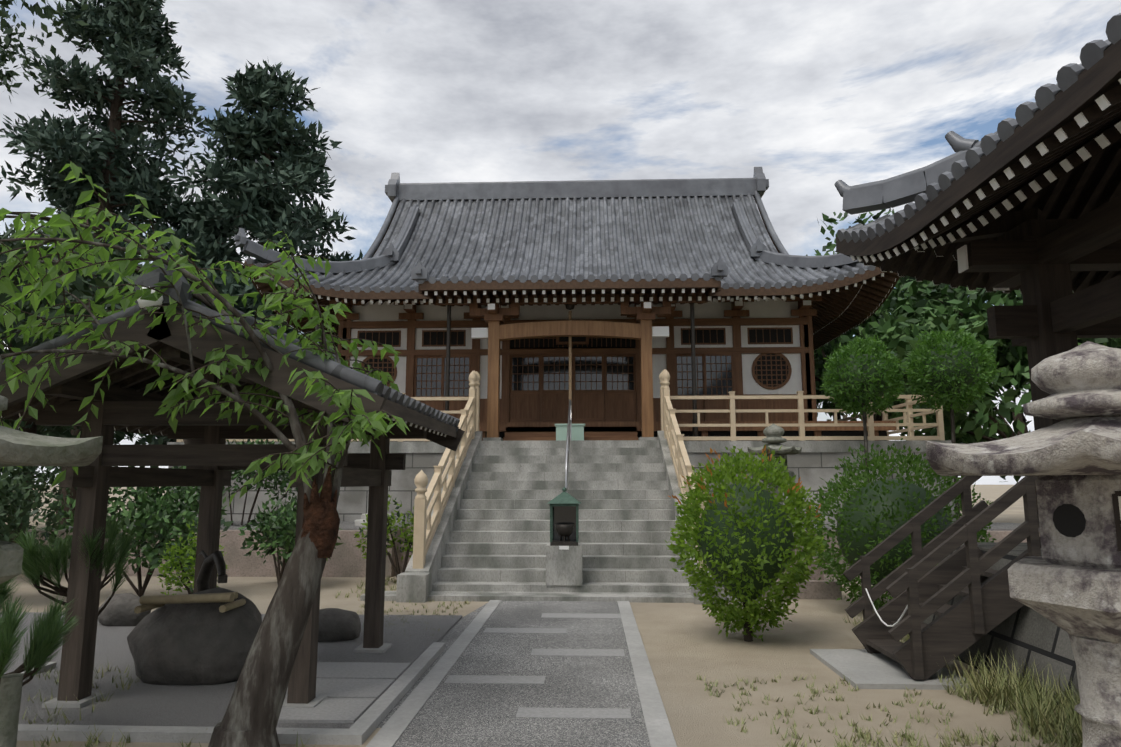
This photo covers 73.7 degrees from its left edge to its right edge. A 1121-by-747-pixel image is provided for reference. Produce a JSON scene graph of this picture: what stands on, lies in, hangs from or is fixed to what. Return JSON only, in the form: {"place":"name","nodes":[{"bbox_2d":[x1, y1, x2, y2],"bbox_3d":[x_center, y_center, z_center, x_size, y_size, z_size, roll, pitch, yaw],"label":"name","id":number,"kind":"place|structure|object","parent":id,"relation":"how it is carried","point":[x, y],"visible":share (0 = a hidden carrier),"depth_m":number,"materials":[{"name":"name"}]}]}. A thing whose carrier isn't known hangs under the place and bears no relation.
{"place":"outdoors","nodes":[
{"label":"outdoors","id":0,"kind":"place"},
{"bbox_2d":[0,485,1077,746],"bbox_3d":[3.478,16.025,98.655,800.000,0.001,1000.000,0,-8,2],"label":"ground","id":1,"kind":"structure","parent":0,"point":[686,645],"depth_m":6.35,"materials":[{"name":"beige sand"}]},
{"bbox_2d":[0,673,22,746],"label":"pine post","id":2,"kind":"object","parent":1,"relation":"on","point":[10,691],"visible":0.86,"depth_m":4.30,"materials":[{"name":"stone"}]},
{"bbox_2d":[0,466,70,549],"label":"shrub","id":3,"kind":"object","parent":1,"relation":"on","point":[22,514],"visible":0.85,"depth_m":9.91,"materials":[{"name":"green plant"}]},
{"bbox_2d":[0,434,76,542],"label":"shrub","id":4,"kind":"object","parent":1,"relation":"on","point":[44,481],"visible":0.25,"depth_m":12.70,"materials":[{"name":"green plant"}]},
{"bbox_2d":[0,593,78,685],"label":"young pine","id":5,"kind":"object","parent":1,"relation":"on","point":[50,630],"visible":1,"depth_m":4.59,"materials":[{"name":"green plant"}]},
{"bbox_2d":[0,0,88,101],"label":"overhanging tree","id":6,"kind":"object","parent":1,"relation":"on","point":[8,39],"visible":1,"depth_m":14.70,"materials":[{"name":"green plant"}]},
{"bbox_2d":[0,219,92,429],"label":"tree","id":7,"kind":"object","parent":1,"relation":"on","point":[18,343],"visible":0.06,"depth_m":24.02,"materials":[{"name":"green plant"}]},
{"bbox_2d":[0,357,102,583],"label":"lantern","id":8,"kind":"object","parent":1,"relation":"on","point":[19,448],"visible":1,"depth_m":3.65,"materials":[{"name":"stone"}]},
{"bbox_2d":[19,172,146,513],"bbox_3d":[-22.397,-2.374,34.597,8.071,17.917,6.788,-4,-9,25],"label":"tree","id":9,"kind":"object","parent":1,"relation":"on","point":[70,212],"visible":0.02,"depth_m":33.63,"materials":[{"name":"green plant"}]},
{"bbox_2d":[0,222,190,544],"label":"tree","id":10,"kind":"object","parent":1,"relation":"on","point":[79,286],"visible":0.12,"depth_m":18.14,"materials":[{"name":"green plant"}]},
{"bbox_2d":[0,0,219,524],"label":"tree","id":11,"kind":"object","parent":1,"relation":"on","point":[133,43],"visible":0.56,"depth_m":30.67,"materials":[{"name":"green plant"}]},
{"bbox_2d":[33,466,233,596],"bbox_3d":[-6.095,2.218,10.583,2.998,1.928,1.916,0,-8,2],"label":"shrub","id":12,"kind":"object","parent":1,"relation":"on","point":[157,517],"visible":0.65,"depth_m":10.34,"materials":[{"name":"green plant"}]},
{"bbox_2d":[157,519,227,594],"bbox_3d":[-4.203,2.276,8.641,0.830,1.237,0.919,0,-8,2],"label":"shrub","id":13,"kind":"object","parent":1,"relation":"on","point":[189,553],"visible":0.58,"depth_m":8.51,"materials":[{"name":"green plant"}]},
{"bbox_2d":[137,198,252,444],"bbox_3d":[-15.627,-0.908,30.874,6.312,13.942,5.759,-6,-10,36],"label":"tree","id":14,"kind":"object","parent":1,"relation":"on","point":[218,233],"visible":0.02,"depth_m":31.00,"materials":[{"name":"green plant"}]},
{"bbox_2d":[0,159,409,746],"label":"cherry tree","id":15,"kind":"object","parent":1,"relation":"on","point":[252,714],"visible":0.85,"depth_m":4.79,"materials":[{"name":"green plant"}]},
{"bbox_2d":[152,439,297,525],"bbox_3d":[-6.143,2.444,14.232,3.553,2.527,1.486,1,-8,-8],"label":"shrub bed","id":16,"kind":"object","parent":1,"relation":"on","point":[280,474],"visible":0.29,"depth_m":14.25,"materials":[{"name":"green plant"}]},
{"bbox_2d":[0,612,461,744],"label":"stone platform","id":17,"kind":"structure","parent":1,"relation":"on","point":[364,692],"depth_m":5.58,"materials":[{"name":"stone"}]},
{"bbox_2d":[0,577,21,613],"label":"shrub","id":18,"kind":"object","parent":17,"relation":"on","point":[5,590],"visible":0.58,"depth_m":5.62,"materials":[{"name":"green plant"}]},
{"bbox_2d":[12,511,135,615],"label":"young pine","id":19,"kind":"object","parent":17,"relation":"on","point":[35,564],"visible":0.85,"depth_m":5.66,"materials":[{"name":"green plant"}]},
{"bbox_2d":[98,593,150,626],"bbox_3d":[-4.950,2.690,8.505,0.581,0.362,0.443,0,-8,2],"label":"rock","id":20,"kind":"object","parent":17,"relation":"on","point":[118,610],"visible":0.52,"depth_m":8.32,"materials":[{"name":"grey stone"}]},
{"bbox_2d":[127,587,261,684],"bbox_3d":[-3.017,2.183,6.328,1.163,0.696,0.988,0,-8,2],"label":"basin rock","id":21,"kind":"object","parent":17,"relation":"on","point":[189,643],"visible":0.85,"depth_m":5.96,"materials":[{"name":"grey stone"}]},
{"bbox_2d":[134,550,245,613],"bbox_3d":[-3.025,1.768,6.356,0.809,0.484,0.754,0,-8,2],"label":"bamboo water spout","id":22,"kind":"object","parent":21,"relation":"on","point":[216,558],"visible":0.9,"depth_m":6.10,"materials":[{"name":"brown wood"}]},
{"bbox_2d":[0,250,464,707],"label":"water pavilion","id":23,"kind":"structure","parent":17,"relation":"on","point":[207,456],"depth_m":5.62,"materials":[{"name":"brown wood"}]},
{"bbox_2d":[318,608,360,641],"bbox_3d":[-2.376,2.602,7.748,0.603,0.318,0.516,0,-8,2],"label":"rock","id":24,"kind":"object","parent":17,"relation":"on","point":[336,624],"visible":0.62,"depth_m":7.58,"materials":[{"name":"grey stone"}]},
{"bbox_2d":[139,59,362,443],"bbox_3d":[-11.944,-3.446,29.173,9.503,18.482,10.010,-4,-9,25],"label":"tree","id":25,"kind":"object","parent":1,"relation":"on","point":[261,207],"visible":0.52,"depth_m":28.20,"materials":[{"name":"green plant"}]},
{"bbox_2d":[238,497,344,584],"bbox_3d":[-4.322,2.644,11.747,1.664,1.413,1.610,0,-8,2],"label":"shrub","id":26,"kind":"object","parent":1,"relation":"on","point":[281,533],"visible":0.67,"depth_m":11.76,"materials":[{"name":"green plant"}]},
{"bbox_2d":[354,494,413,577],"bbox_3d":[-2.583,2.667,12.182,1.525,1.489,0.919,2,-8,-11],"label":"shrub","id":27,"kind":"object","parent":1,"relation":"on","point":[407,549],"visible":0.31,"depth_m":12.06,"materials":[{"name":"green plant"}]},
{"bbox_2d":[24,440,1039,577],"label":"platform wall","id":28,"kind":"structure","parent":1,"relation":"on","point":[811,463],"depth_m":15.48,"materials":[{"name":"stone"}]},
{"bbox_2d":[355,513,398,525],"bbox_3d":[-3.486,2.103,14.288,0.599,1.573,0.599,8,-11,-42],"label":"rock","id":29,"kind":"object","parent":28,"relation":"on","point":[358,522],"depth_m":14.12,"materials":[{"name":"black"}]},
{"bbox_2d":[177,370,944,569],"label":"railings","id":30,"kind":"object","parent":28,"relation":"on","point":[469,426],"visible":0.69,"depth_m":15.59,"materials":[{"name":"paint"}]},
{"bbox_2d":[819,334,908,482],"bbox_3d":[5.880,1.066,14.374,1.556,3.712,1.694,0,-8,2],"label":"topiary tree","id":31,"kind":"object","parent":28,"relation":"on","point":[861,378],"visible":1,"depth_m":14.18,"materials":[{"name":"green plant"}]},
{"bbox_2d":[902,327,1002,518],"bbox_3d":[7.499,0.978,14.186,1.711,3.832,1.761,0,-8,2],"label":"topiary tree","id":32,"kind":"object","parent":28,"relation":"on","point":[950,370],"visible":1,"depth_m":14.03,"materials":[{"name":"green plant"}]},
{"bbox_2d":[19,576,1082,746],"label":"grass tufts","id":33,"kind":"object","parent":1,"relation":"on","point":[1049,729],"visible":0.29,"depth_m":5.19,"materials":[{"name":"green plant"}]},
{"bbox_2d":[396,431,724,603],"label":"stone stairs","id":34,"kind":"structure","parent":1,"relation":"on","point":[492,533],"depth_m":12.43,"materials":[{"name":"stone"}]},
{"bbox_2d":[546,487,582,584],"bbox_3d":[0.059,2.360,10.945,0.520,1.390,0.440,0,-8,2],"label":"lantern","id":35,"kind":"object","parent":34,"relation":"on","point":[564,563],"visible":0.98,"depth_m":10.76,"materials":[{"name":"stone"}]},
{"bbox_2d":[666,444,825,641],"bbox_3d":[1.929,1.749,7.836,1.647,2.048,1.691,0,-8,2],"label":"round bush","id":36,"kind":"object","parent":1,"relation":"on","point":[739,534],"visible":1,"depth_m":7.51,"materials":[{"name":"green plant"}]},
{"bbox_2d":[762,545,841,599],"bbox_3d":[3.273,2.889,11.176,1.360,0.740,1.360,0,-8,2],"label":"boulder","id":37,"kind":"object","parent":1,"relation":"on","point":[817,588],"visible":0.12,"depth_m":10.46,"materials":[{"name":"grey stone"}]},
{"bbox_2d":[747,423,801,541],"bbox_3d":[3.273,1.645,11.357,0.818,1.773,0.709,0,-8,2],"label":"tall lantern","id":38,"kind":"object","parent":37,"relation":"on","point":[773,434],"visible":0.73,"depth_m":11.30,"materials":[{"name":"stone"}]},
{"bbox_2d":[815,306,929,434],"bbox_3d":[10.525,1.437,23.772,4.805,7.275,6.052,0,-8,2],"label":"tree","id":39,"kind":"object","parent":1,"relation":"on","point":[885,329],"visible":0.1,"depth_m":22.83,"materials":[{"name":"green plant"}]},
{"bbox_2d":[814,279,944,420],"bbox_3d":[9.866,0.438,26.435,8.138,10.014,7.841,-8,-12,44],"label":"tree","id":40,"kind":"object","parent":1,"relation":"on","point":[819,368],"visible":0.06,"depth_m":25.25,"materials":[{"name":"green plant"}]},
{"bbox_2d":[696,672,1081,746],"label":"dry grass patch","id":41,"kind":"object","parent":1,"relation":"on","point":[959,689],"visible":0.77,"depth_m":5.15,"materials":[{"name":"plant"}]},
{"bbox_2d":[806,208,986,420],"bbox_3d":[12.283,-0.340,29.840,11.333,12.533,10.898,0,-8,2],"label":"tree","id":42,"kind":"object","parent":1,"relation":"on","point":[829,245],"depth_m":27.89,"materials":[{"name":"green plant"}]},
{"bbox_2d":[801,438,996,609],"bbox_3d":[4.250,1.942,9.599,2.408,2.255,2.333,0,-8,2],"label":"round bush","id":43,"kind":"object","parent":1,"relation":"on","point":[870,516],"visible":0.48,"depth_m":9.17,"materials":[{"name":"green plant"}]},
{"bbox_2d":[810,476,1040,689],"bbox_3d":[3.229,1.697,6.623,1.737,1.788,1.250,0,-8,2],"label":"wooden stair","id":44,"kind":"object","parent":1,"relation":"on","point":[920,585],"visible":0.85,"depth_m":6.12,"materials":[{"name":"brown wood"}]},
{"bbox_2d":[899,277,1015,306],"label":"tree","id":45,"kind":"object","parent":1,"relation":"on","point":[913,279],"depth_m":27.36,"materials":[{"name":"green plant"}]},
{"bbox_2d":[878,276,1120,406],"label":"tree","id":46,"kind":"object","parent":1,"relation":"on","point":[977,304],"visible":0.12,"depth_m":20.64,"materials":[{"name":"green plant"}]},
{"bbox_2d":[923,542,1079,710],"bbox_3d":[6.409,1.868,5.082,5.650,1.000,5.800,0,-8,2],"label":"stone foundation","id":47,"kind":"object","parent":1,"relation":"on","point":[1028,634],"depth_m":6.04,"materials":[{"name":"grey stone"}]},
{"bbox_2d":[884,295,1120,504],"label":"tree","id":48,"kind":"object","parent":1,"relation":"on","point":[985,416],"visible":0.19,"depth_m":18.50,"materials":[{"name":"green plant"}]},
{"bbox_2d":[925,341,1120,746],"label":"lantern","id":49,"kind":"object","parent":1,"relation":"on","point":[1068,581],"visible":1,"depth_m":3.44,"materials":[{"name":"stone"}]},
{"bbox_2d":[1024,338,1120,385],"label":"tree","id":50,"kind":"object","parent":1,"relation":"on","point":[1107,344],"visible":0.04,"depth_m":17.43,"materials":[{"name":"green plant"}]},
{"bbox_2d":[360,591,759,746],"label":"path","id":51,"kind":"structure","parent":0,"point":[539,669],"depth_m":6.08,"materials":[{"name":"grey stone"}]},
{"bbox_2d":[0,0,1120,484],"label":"sky","id":52,"kind":"structure","parent":0,"point":[812,94],"materials":[{"name":"white"}]},
{"bbox_2d":[445,292,697,492],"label":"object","id":53,"kind":"object","parent":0,"point":[569,431],"visible":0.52,"depth_m":16.39,"materials":[{"name":"metal"}]},
{"bbox_2d":[264,293,895,441],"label":"temple hall","id":54,"kind":"structure","parent":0,"point":[515,356],"depth_m":19.07,"materials":[{"name":"brown wood"}]},
{"bbox_2d":[234,167,899,350],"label":"hall roof","id":55,"kind":"structure","parent":54,"relation":"on","point":[713,239],"depth_m":20.87,"materials":[{"name":"grey tile"}]},
{"bbox_2d":[834,13,1120,547],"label":"bell tower","id":56,"kind":"structure","parent":0,"point":[1026,202],"depth_m":7.12,"materials":[{"name":"brown wood"}]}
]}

